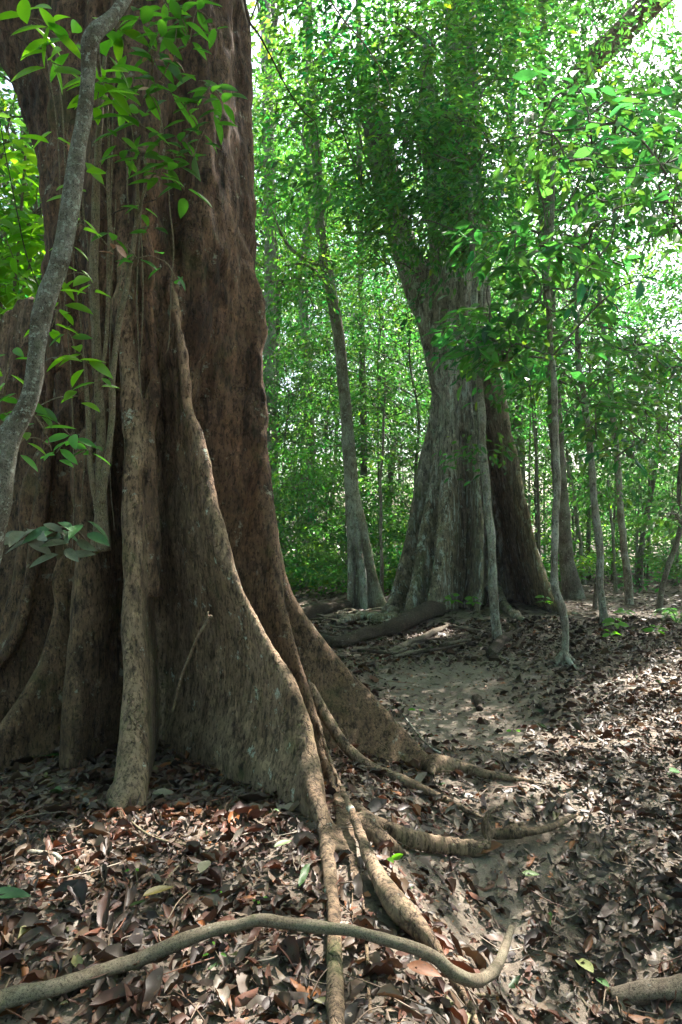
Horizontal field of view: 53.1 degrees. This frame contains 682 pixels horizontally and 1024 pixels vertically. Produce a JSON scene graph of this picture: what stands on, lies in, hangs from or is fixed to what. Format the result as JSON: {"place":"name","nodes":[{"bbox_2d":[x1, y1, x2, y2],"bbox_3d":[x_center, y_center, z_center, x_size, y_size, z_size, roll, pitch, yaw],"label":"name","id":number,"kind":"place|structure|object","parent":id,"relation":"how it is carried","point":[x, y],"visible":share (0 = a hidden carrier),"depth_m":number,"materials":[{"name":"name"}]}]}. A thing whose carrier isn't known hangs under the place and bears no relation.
{"place":"outdoors","nodes":[
{"label":"outdoors","id":0,"kind":"place"},
{"bbox_2d":[0,525,681,1023],"bbox_3d":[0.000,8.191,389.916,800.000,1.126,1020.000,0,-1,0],"label":"ground","id":1,"kind":"structure","parent":0,"point":[372,903],"depth_m":3.45,"materials":[{"name":"soil"}]},
{"bbox_2d":[0,71,36,290],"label":"forest tree","id":2,"kind":"object","parent":1,"relation":"on","point":[9,91],"visible":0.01,"depth_m":16.99,"materials":[{"name":"green plant"}]},
{"bbox_2d":[0,71,38,308],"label":"forest tree","id":3,"kind":"object","parent":1,"relation":"on","point":[1,92],"visible":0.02,"depth_m":16.92,"materials":[{"name":"green plant"}]},
{"bbox_2d":[0,129,40,285],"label":"understory tree","id":4,"kind":"object","parent":1,"relation":"on","point":[38,200],"depth_m":10.17,"materials":[{"name":"green plant"}]},
{"bbox_2d":[0,184,42,311],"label":"understory tree","id":5,"kind":"object","parent":1,"relation":"on","point":[6,236],"visible":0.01,"depth_m":10.67,"materials":[{"name":"green plant"}]},
{"bbox_2d":[0,65,43,297],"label":"understory tree","id":6,"kind":"object","parent":1,"relation":"on","point":[11,112],"visible":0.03,"depth_m":7.08,"materials":[{"name":"green plant"}]},
{"bbox_2d":[0,126,44,319],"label":"leafy shrub","id":7,"kind":"object","parent":1,"relation":"on","point":[12,267],"visible":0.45,"depth_m":6.30,"materials":[{"name":"green plant"}]},
{"bbox_2d":[0,0,272,278],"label":"understory tree","id":8,"kind":"object","parent":1,"relation":"on","point":[262,5],"depth_m":9.04,"materials":[{"name":"green plant"}]},
{"bbox_2d":[0,913,514,1011],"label":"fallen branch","id":9,"kind":"object","parent":1,"relation":"on","point":[16,995],"depth_m":2.13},
{"bbox_2d":[252,102,294,295],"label":"forest tree","id":10,"kind":"object","parent":1,"relation":"on","point":[262,200],"visible":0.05,"depth_m":25.06,"materials":[{"name":"green plant"}]},
{"bbox_2d":[254,127,315,381],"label":"forest tree","id":11,"kind":"object","parent":1,"relation":"on","point":[294,315],"visible":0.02,"depth_m":34.23,"materials":[{"name":"green plant"}]},
{"bbox_2d":[0,0,580,1023],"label":"buttress tree","id":12,"kind":"object","parent":1,"relation":"on","point":[276,694],"visible":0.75,"depth_m":4.29,"materials":[{"name":"brown plant"}]},
{"bbox_2d":[0,121,38,286],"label":"wiry vine","id":13,"kind":"object","parent":12,"relation":"hanging from","point":[16,206],"visible":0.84,"depth_m":4.20,"materials":[{"name":"brown plant"}]},
{"bbox_2d":[0,28,79,302],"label":"wiry vine","id":14,"kind":"object","parent":12,"relation":"attached to","point":[61,134],"visible":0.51,"depth_m":4.10,"materials":[{"name":"brown plant"}]},
{"bbox_2d":[4,521,109,567],"bbox_3d":[-1.511,0.164,3.503,0.595,0.240,0.382,1,-1,-33],"label":"broad leaf sprig","id":15,"kind":"object","parent":12,"relation":"attached to","point":[37,538],"visible":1,"depth_m":3.48,"materials":[{"name":"green plant"}]},
{"bbox_2d":[0,0,131,563],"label":"liana","id":16,"kind":"object","parent":12,"relation":"hanging from","point":[15,424],"visible":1,"depth_m":2.83,"materials":[{"name":"grey plant"}]},
{"bbox_2d":[0,347,74,471],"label":"leafy twig","id":17,"kind":"object","parent":16,"relation":"attached to","point":[9,398],"visible":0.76,"depth_m":3.00,"materials":[{"name":"green plant"}]},
{"bbox_2d":[0,0,246,568],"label":"climbing shrub","id":18,"kind":"object","parent":12,"relation":"attached to","point":[98,480],"visible":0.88,"depth_m":3.75,"materials":[{"name":"green plant"}]},
{"bbox_2d":[66,28,183,257],"bbox_3d":[-1.134,-1.990,3.599,0.590,1.265,0.286,0,-1,-25],"label":"hanging leaf cluster","id":19,"kind":"object","parent":18,"relation":"hanging from","point":[120,249],"visible":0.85,"depth_m":3.66,"materials":[{"name":"green plant"}]},
{"bbox_2d":[172,612,212,711],"bbox_3d":[-0.797,0.799,3.613,0.290,0.562,0.104,0,-1,19],"label":"bare twig","id":20,"kind":"object","parent":12,"relation":"attached to","point":[190,655],"visible":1,"depth_m":3.59,"materials":[{"name":"wood"}]},
{"bbox_2d":[244,0,318,156],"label":"hanging vine","id":21,"kind":"object","parent":12,"relation":"hanging from","point":[253,27],"visible":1,"depth_m":4.89,"materials":[{"name":"brown plant"}]},
{"bbox_2d":[329,0,391,113],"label":"hanging vine","id":22,"kind":"object","parent":12,"relation":"hanging from","point":[346,23],"visible":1,"depth_m":5.43,"materials":[{"name":"brown plant"}]},
{"bbox_2d":[263,353,333,547],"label":"understory tree","id":23,"kind":"object","parent":1,"relation":"on","point":[293,436],"visible":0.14,"depth_m":18.77,"materials":[{"name":"green plant"}]},
{"bbox_2d":[252,0,364,566],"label":"slender tree","id":24,"kind":"object","parent":1,"relation":"on","point":[272,254],"visible":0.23,"depth_m":20.07,"materials":[{"name":"green plant"}]},
{"bbox_2d":[256,267,365,496],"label":"understory tree","id":25,"kind":"object","parent":1,"relation":"on","point":[295,317],"visible":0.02,"depth_m":25.73,"materials":[{"name":"green plant"}]},
{"bbox_2d":[254,4,381,574],"bbox_3d":[-0.976,-8.744,22.962,5.823,21.664,7.218,0,-1,0],"label":"slender tree","id":26,"kind":"object","parent":1,"relation":"on","point":[306,328],"visible":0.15,"depth_m":20.75,"materials":[{"name":"green plant"}]},
{"bbox_2d":[256,182,386,542],"bbox_3d":[-1.896,-6.434,31.098,8.105,17.551,7.153,0,-1,0],"label":"forest tree","id":27,"kind":"object","parent":1,"relation":"on","point":[317,311],"visible":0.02,"depth_m":30.73,"materials":[{"name":"green plant"}]},
{"bbox_2d":[263,330,381,566],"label":"understory tree","id":28,"kind":"object","parent":1,"relation":"on","point":[314,410],"visible":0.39,"depth_m":17.06,"materials":[{"name":"green plant"}]},
{"bbox_2d":[263,304,388,566],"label":"understory tree","id":29,"kind":"object","parent":1,"relation":"on","point":[290,389],"visible":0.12,"depth_m":21.64,"materials":[{"name":"green plant"}]},
{"bbox_2d":[302,600,351,618],"bbox_3d":[-0.428,1.692,11.476,0.317,0.289,1.841,-1,-1,34],"label":"fallen log","id":30,"kind":"object","parent":1,"relation":"on","point":[312,611],"visible":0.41,"depth_m":11.57,"materials":[{"name":"wood"}]},
{"bbox_2d":[246,0,408,395],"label":"forest tree","id":31,"kind":"object","parent":1,"relation":"on","point":[275,23],"visible":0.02,"depth_m":23.94,"materials":[{"name":"green plant"}]},
{"bbox_2d":[252,0,418,609],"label":"buttress tree","id":32,"kind":"object","parent":1,"relation":"on","point":[364,591],"visible":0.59,"depth_m":12.75,"materials":[{"name":"green plant"}]},
{"bbox_2d":[263,227,416,528],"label":"forest tree","id":33,"kind":"object","parent":1,"relation":"on","point":[331,356],"visible":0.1,"depth_m":27.62,"materials":[{"name":"green plant"}]},
{"bbox_2d":[0,568,681,1023],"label":"leaf litter","id":34,"kind":"object","parent":1,"relation":"on","point":[132,996],"visible":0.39,"depth_m":3.05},
{"bbox_2d":[0,887,30,897],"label":"fallen leaf","id":35,"kind":"object","parent":34,"relation":"on","point":[12,892],"visible":1,"depth_m":2.47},
{"bbox_2d":[1,849,61,861],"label":"twig","id":36,"kind":"object","parent":34,"relation":"on","point":[37,852],"visible":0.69,"depth_m":2.85,"materials":[{"name":"wood"}]},
{"bbox_2d":[143,885,171,895],"bbox_3d":[-0.668,1.385,2.499,0.123,0.020,0.036,1,-1,-44],"label":"fallen leaf","id":37,"kind":"object","parent":34,"relation":"on","point":[156,889],"visible":1,"depth_m":2.50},
{"bbox_2d":[123,813,207,850],"bbox_3d":[-0.794,1.430,3.035,0.770,0.035,0.120,-1,-1,35],"label":"twig","id":38,"kind":"object","parent":34,"relation":"on","point":[149,835],"visible":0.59,"depth_m":2.98,"materials":[{"name":"wood"}]},
{"bbox_2d":[197,860,210,872],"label":"fallen leaf","id":39,"kind":"object","parent":34,"relation":"on","point":[202,866],"visible":1,"depth_m":2.69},
{"bbox_2d":[357,649,408,655],"bbox_3d":[0.502,1.744,8.451,0.664,0.077,0.110,0,-1,14],"label":"broken stick","id":40,"kind":"object","parent":34,"relation":"on","point":[377,652],"visible":0.8,"depth_m":8.42,"materials":[{"name":"wood"}]},
{"bbox_2d":[441,622,489,631],"bbox_3d":[1.781,1.678,9.937,0.122,0.056,0.924,1,-1,-37],"label":"broken stick","id":41,"kind":"object","parent":34,"relation":"on","point":[459,627],"visible":0.97,"depth_m":9.88,"materials":[{"name":"wood"}]},
{"bbox_2d":[476,992,523,997],"bbox_3d":[0.584,1.798,2.549,0.042,0.235,0.412,-1,-1,38],"label":"twig","id":42,"kind":"object","parent":34,"relation":"on","point":[487,995],"visible":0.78,"depth_m":2.53,"materials":[{"name":"wood"}]},
{"bbox_2d":[512,630,549,651],"bbox_3d":[2.418,1.682,8.966,0.247,0.090,1.427,-1,-1,34],"label":"twig","id":43,"kind":"object","parent":34,"relation":"on","point":[519,641],"visible":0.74,"depth_m":9.11,"materials":[{"name":"wood"}]},
{"bbox_2d":[575,958,593,971],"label":"fallen leaf","id":44,"kind":"object","parent":34,"relation":"on","point":[587,965],"visible":1,"depth_m":2.85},
{"bbox_2d":[602,618,628,629],"bbox_3d":[3.764,1.547,9.369,0.323,0.227,0.318,-1,-1,37],"label":"seedling","id":45,"kind":"object","parent":34,"relation":"on","point":[608,621],"visible":0.96,"depth_m":9.36,"materials":[{"name":"green plant"}]},
{"bbox_2d":[263,298,422,566],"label":"understory tree","id":46,"kind":"object","parent":1,"relation":"on","point":[335,394],"visible":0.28,"depth_m":18.97,"materials":[{"name":"green plant"}]},
{"bbox_2d":[267,325,423,591],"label":"understory tree","id":47,"kind":"object","parent":1,"relation":"on","point":[329,483],"visible":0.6,"depth_m":15.78,"materials":[{"name":"green plant"}]},
{"bbox_2d":[268,0,428,533],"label":"slender tree","id":48,"kind":"object","parent":1,"relation":"on","point":[360,304],"visible":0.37,"depth_m":17.55,"materials":[{"name":"green plant"}]},
{"bbox_2d":[292,238,404,414],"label":"forest tree","id":49,"kind":"object","parent":1,"relation":"on","point":[348,333],"visible":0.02,"depth_m":47.72,"materials":[{"name":"green plant"}]},
{"bbox_2d":[267,267,430,564],"bbox_3d":[0.709,-1.932,18.081,5.448,8.420,6.126,0,-1,26],"label":"understory tree","id":50,"kind":"object","parent":1,"relation":"on","point":[364,294],"visible":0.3,"depth_m":17.49,"materials":[{"name":"green plant"}]},
{"bbox_2d":[278,335,423,544],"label":"understory tree","id":51,"kind":"object","parent":1,"relation":"on","point":[373,384],"visible":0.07,"depth_m":22.98,"materials":[{"name":"green plant"}]},
{"bbox_2d":[302,354,424,537],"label":"understory tree","id":52,"kind":"object","parent":1,"relation":"on","point":[356,438],"visible":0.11,"depth_m":24.53,"materials":[{"name":"green plant"}]},
{"bbox_2d":[315,348,429,556],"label":"understory tree","id":53,"kind":"object","parent":1,"relation":"on","point":[398,472],"visible":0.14,"depth_m":20.64,"materials":[{"name":"green plant"}]},
{"bbox_2d":[321,359,432,595],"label":"sapling","id":54,"kind":"object","parent":1,"relation":"on","point":[384,416],"visible":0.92,"depth_m":13.61,"materials":[{"name":"green plant"}]},
{"bbox_2d":[333,383,430,526],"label":"understory tree","id":55,"kind":"object","parent":1,"relation":"on","point":[401,450],"visible":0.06,"depth_m":26.59,"materials":[{"name":"green plant"}]},
{"bbox_2d":[320,600,445,647],"bbox_3d":[0.749,1.601,9.946,3.030,0.407,0.713,1,-1,-44],"label":"fallen log","id":56,"kind":"object","parent":1,"relation":"on","point":[416,615],"visible":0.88,"depth_m":9.72,"materials":[{"name":"wood"}]},
{"bbox_2d":[277,110,504,562],"bbox_3d":[1.876,-6.120,25.998,9.059,16.986,8.726,1,-1,-39],"label":"forest tree","id":57,"kind":"object","parent":1,"relation":"on","point":[382,333],"visible":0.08,"depth_m":25.57,"materials":[{"name":"green plant"}]},
{"bbox_2d":[355,293,428,492],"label":"understory tree","id":58,"kind":"object","parent":1,"relation":"on","point":[400,383],"visible":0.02,"depth_m":30.16,"materials":[{"name":"green plant"}]},
{"bbox_2d":[369,370,428,498],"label":"forest tree","id":59,"kind":"object","parent":1,"relation":"on","point":[404,449],"visible":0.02,"depth_m":52.08,"materials":[{"name":"green plant"}]},
{"bbox_2d":[257,0,556,640],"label":"sapling","id":60,"kind":"object","parent":1,"relation":"on","point":[434,236],"visible":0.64,"depth_m":9.29,"materials":[{"name":"green plant"}]},
{"bbox_2d":[288,203,537,511],"bbox_3d":[1.905,-2.573,17.226,5.697,9.567,6.347,1,-1,-41],"label":"understory tree","id":61,"kind":"object","parent":1,"relation":"on","point":[419,423],"visible":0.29,"depth_m":17.15,"materials":[{"name":"green plant"}]},
{"bbox_2d":[378,624,448,657],"bbox_3d":[0.994,1.745,9.274,0.150,0.176,2.189,-1,-1,31],"label":"fallen stick","id":62,"kind":"object","parent":1,"relation":"on","point":[430,633],"visible":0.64,"depth_m":9.48,"materials":[{"name":"wood"}]},
{"bbox_2d":[397,708,446,755],"bbox_3d":[0.600,1.648,5.044,0.158,0.079,1.644,0,-1,-13],"label":"twig","id":63,"kind":"object","parent":1,"relation":"on","point":[419,735],"visible":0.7,"depth_m":5.09,"materials":[{"name":"wood"}]},
{"bbox_2d":[410,644,462,654],"bbox_3d":[1.281,1.742,8.701,1.094,0.048,0.080,1,-1,-35],"label":"broken stick","id":64,"kind":"object","parent":1,"relation":"on","point":[434,649],"visible":0.84,"depth_m":8.65,"materials":[{"name":"wood"}]},
{"bbox_2d":[355,170,521,396],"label":"forest tree","id":65,"kind":"object","parent":1,"relation":"on","point":[398,302],"visible":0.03,"depth_m":34.16,"materials":[{"name":"green plant"}]},
{"bbox_2d":[438,633,465,646],"bbox_3d":[1.487,1.744,9.231,0.134,0.122,0.796,-1,-1,32],"label":"fallen stick","id":66,"kind":"object","parent":1,"relation":"on","point":[448,639],"visible":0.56,"depth_m":9.22,"materials":[{"name":"wood"}]},
{"bbox_2d":[353,247,570,475],"bbox_3d":[3.823,-3.194,21.923,7.338,11.059,6.586,0,-1,-6],"label":"understory tree","id":67,"kind":"object","parent":1,"relation":"on","point":[407,399],"visible":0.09,"depth_m":21.86,"materials":[{"name":"green plant"}]},
{"bbox_2d":[247,0,681,625],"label":"buttress tree","id":68,"kind":"object","parent":1,"relation":"on","point":[445,550],"visible":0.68,"depth_m":11.22,"materials":[{"name":"green plant"}]},
{"bbox_2d":[272,248,681,597],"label":"undergrowth","id":69,"kind":"object","parent":1,"relation":"on","point":[331,571],"visible":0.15,"depth_m":16.37,"materials":[{"name":"green plant"}]},
{"bbox_2d":[472,693,482,710],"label":"dead leaf","id":70,"kind":"object","parent":1,"relation":"on","point":[477,701],"visible":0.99,"depth_m":6.16,"materials":[{"name":"brown plant"}]},
{"bbox_2d":[348,0,631,493],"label":"slender tree","id":71,"kind":"object","parent":1,"relation":"on","point":[518,441],"visible":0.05,"depth_m":19.84,"materials":[{"name":"green plant"}]},
{"bbox_2d":[486,631,516,655],"bbox_3d":[2.083,1.690,8.857,0.161,0.182,1.429,0,-1,23],"label":"fallen stick","id":72,"kind":"object","parent":1,"relation":"on","point":[496,646],"visible":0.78,"depth_m":8.52,"materials":[{"name":"wood"}]},
{"bbox_2d":[497,297,559,556],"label":"pole sapling","id":73,"kind":"object","parent":1,"relation":"on","point":[538,497],"visible":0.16,"depth_m":15.60,"materials":[{"name":"grey plant"}]},
{"bbox_2d":[410,259,655,548],"bbox_3d":[5.161,-2.077,18.341,6.328,8.696,5.627,0,-1,24],"label":"understory tree","id":74,"kind":"object","parent":1,"relation":"on","point":[544,520],"visible":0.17,"depth_m":17.53,"materials":[{"name":"green plant"}]},
{"bbox_2d":[504,365,569,517],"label":"pole sapling","id":75,"kind":"object","parent":1,"relation":"on","point":[529,507],"visible":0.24,"depth_m":17.21,"materials":[{"name":"grey plant"}]},
{"bbox_2d":[416,0,662,598],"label":"slender tree","id":76,"kind":"object","parent":1,"relation":"on","point":[572,587],"visible":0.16,"depth_m":14.43,"materials":[{"name":"green plant"}]},
{"bbox_2d":[507,393,578,539],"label":"understory tree","id":77,"kind":"object","parent":1,"relation":"on","point":[546,512],"visible":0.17,"depth_m":20.26,"materials":[{"name":"green plant"}]},
{"bbox_2d":[414,55,681,668],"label":"sapling","id":78,"kind":"object","parent":1,"relation":"on","point":[548,249],"visible":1,"depth_m":6.66,"materials":[{"name":"green plant"}]},
{"bbox_2d":[502,297,614,552],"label":"understory tree","id":79,"kind":"object","parent":1,"relation":"on","point":[545,427],"visible":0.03,"depth_m":26.70,"materials":[{"name":"green plant"}]},
{"bbox_2d":[454,201,680,627],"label":"sapling","id":80,"kind":"object","parent":1,"relation":"on","point":[584,402],"visible":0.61,"depth_m":9.73,"materials":[{"name":"green plant"}]},
{"bbox_2d":[511,385,641,584],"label":"sapling","id":81,"kind":"object","parent":1,"relation":"on","point":[583,581],"visible":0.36,"depth_m":17.59,"materials":[{"name":"green plant"}]},
{"bbox_2d":[472,0,681,279],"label":"leaning tree","id":82,"kind":"object","parent":1,"relation":"on","point":[636,18],"visible":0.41,"depth_m":12.95,"materials":[{"name":"green plant"}]},
{"bbox_2d":[528,221,625,496],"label":"forest tree","id":83,"kind":"object","parent":1,"relation":"on","point":[567,307],"visible":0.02,"depth_m":42.57,"materials":[{"name":"green plant"}]},
{"bbox_2d":[491,179,671,456],"bbox_3d":[7.918,-4.670,25.169,7.128,13.875,7.400,-1,-1,44],"label":"forest tree","id":84,"kind":"object","parent":1,"relation":"on","point":[632,287],"visible":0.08,"depth_m":24.50,"materials":[{"name":"green plant"}]},
{"bbox_2d":[502,297,662,560],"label":"understory tree","id":85,"kind":"object","parent":1,"relation":"on","point":[542,416],"visible":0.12,"depth_m":19.35,"materials":[{"name":"green plant"}]},
{"bbox_2d":[499,280,670,541],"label":"understory tree","id":86,"kind":"object","parent":1,"relation":"on","point":[572,518],"visible":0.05,"depth_m":24.57,"materials":[{"name":"green plant"}]},
{"bbox_2d":[491,148,681,580],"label":"understory tree","id":87,"kind":"object","parent":1,"relation":"on","point":[588,532],"visible":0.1,"depth_m":18.92,"materials":[{"name":"green plant"}]},
{"bbox_2d":[542,475,659,590],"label":"sapling","id":88,"kind":"object","parent":1,"relation":"on","point":[583,488],"visible":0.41,"depth_m":15.86,"materials":[{"name":"green plant"}]},
{"bbox_2d":[566,477,649,608],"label":"sapling","id":89,"kind":"object","parent":1,"relation":"on","point":[604,499],"visible":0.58,"depth_m":11.82,"materials":[{"name":"green plant"}]},
{"bbox_2d":[558,239,665,537],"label":"forest tree","id":90,"kind":"object","parent":1,"relation":"on","point":[618,324],"visible":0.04,"depth_m":44.98,"materials":[{"name":"green plant"}]},
{"bbox_2d":[547,214,681,605],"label":"sapling","id":91,"kind":"object","parent":1,"relation":"on","point":[617,439],"visible":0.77,"depth_m":9.91,"materials":[{"name":"green plant"}]},
{"bbox_2d":[606,796,627,829],"bbox_3d":[1.553,1.698,3.841,0.067,0.090,0.286,0,-1,9],"label":"fallen stick","id":92,"kind":"object","parent":1,"relation":"on","point":[617,815],"visible":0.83,"depth_m":3.82,"materials":[{"name":"wood"}]},
{"bbox_2d":[568,415,674,553],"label":"understory tree","id":93,"kind":"object","parent":1,"relation":"on","point":[622,477],"visible":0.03,"depth_m":21.90,"materials":[{"name":"green plant"}]},
{"bbox_2d":[564,237,681,549],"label":"understory tree","id":94,"kind":"object","parent":1,"relation":"on","point":[674,457],"visible":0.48,"depth_m":15.21,"materials":[{"name":"green plant"}]},
{"bbox_2d":[601,325,653,580],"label":"pole sapling","id":95,"kind":"object","parent":1,"relation":"on","point":[614,512],"visible":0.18,"depth_m":18.80,"materials":[{"name":"grey plant"}]},
{"bbox_2d":[593,390,678,575],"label":"understory tree","id":96,"kind":"object","parent":1,"relation":"on","point":[630,473],"visible":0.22,"depth_m":20.00,"materials":[{"name":"green plant"}]},
{"bbox_2d":[595,374,681,586],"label":"sapling","id":97,"kind":"object","parent":1,"relation":"on","point":[641,552],"visible":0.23,"depth_m":16.84,"materials":[{"name":"green plant"}]},
{"bbox_2d":[609,429,675,579],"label":"pole sapling","id":98,"kind":"object","parent":1,"relation":"on","point":[637,536],"visible":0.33,"depth_m":18.54,"materials":[{"name":"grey plant"}]},
{"bbox_2d":[610,973,681,1006],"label":"root","id":99,"kind":"object","parent":1,"relation":"on","point":[637,993],"visible":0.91,"depth_m":2.69,"materials":[{"name":"brown plant"}]},
{"bbox_2d":[613,342,681,612],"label":"sapling","id":100,"kind":"object","parent":1,"relation":"on","point":[657,523],"visible":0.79,"depth_m":10.42,"materials":[{"name":"green plant"}]},
{"bbox_2d":[615,432,681,581],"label":"understory tree","id":101,"kind":"object","parent":1,"relation":"on","point":[672,541],"visible":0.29,"depth_m":18.25,"materials":[{"name":"green plant"}]},
{"bbox_2d":[618,102,681,416],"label":"forest tree","id":102,"kind":"object","parent":1,"relation":"on","point":[666,219],"visible":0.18,"depth_m":23.24,"materials":[{"name":"green plant"}]},
{"bbox_2d":[621,257,681,519],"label":"understory tree","id":103,"kind":"object","parent":1,"relation":"on","point":[665,310],"visible":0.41,"depth_m":17.03,"materials":[{"name":"green plant"}]},
{"bbox_2d":[638,397,680,585],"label":"pole sapling","id":104,"kind":"object","parent":1,"relation":"on","point":[677,552],"visible":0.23,"depth_m":16.98,"materials":[{"name":"green plant"}]},
{"bbox_2d":[652,608,681,623],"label":"fern","id":105,"kind":"object","parent":1,"relation":"on","point":[670,612],"visible":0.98,"depth_m":9.99,"materials":[{"name":"green plant"}]},
{"bbox_2d":[0,0,681,524],"label":"sky","id":106,"kind":"structure","parent":0,"point":[257,48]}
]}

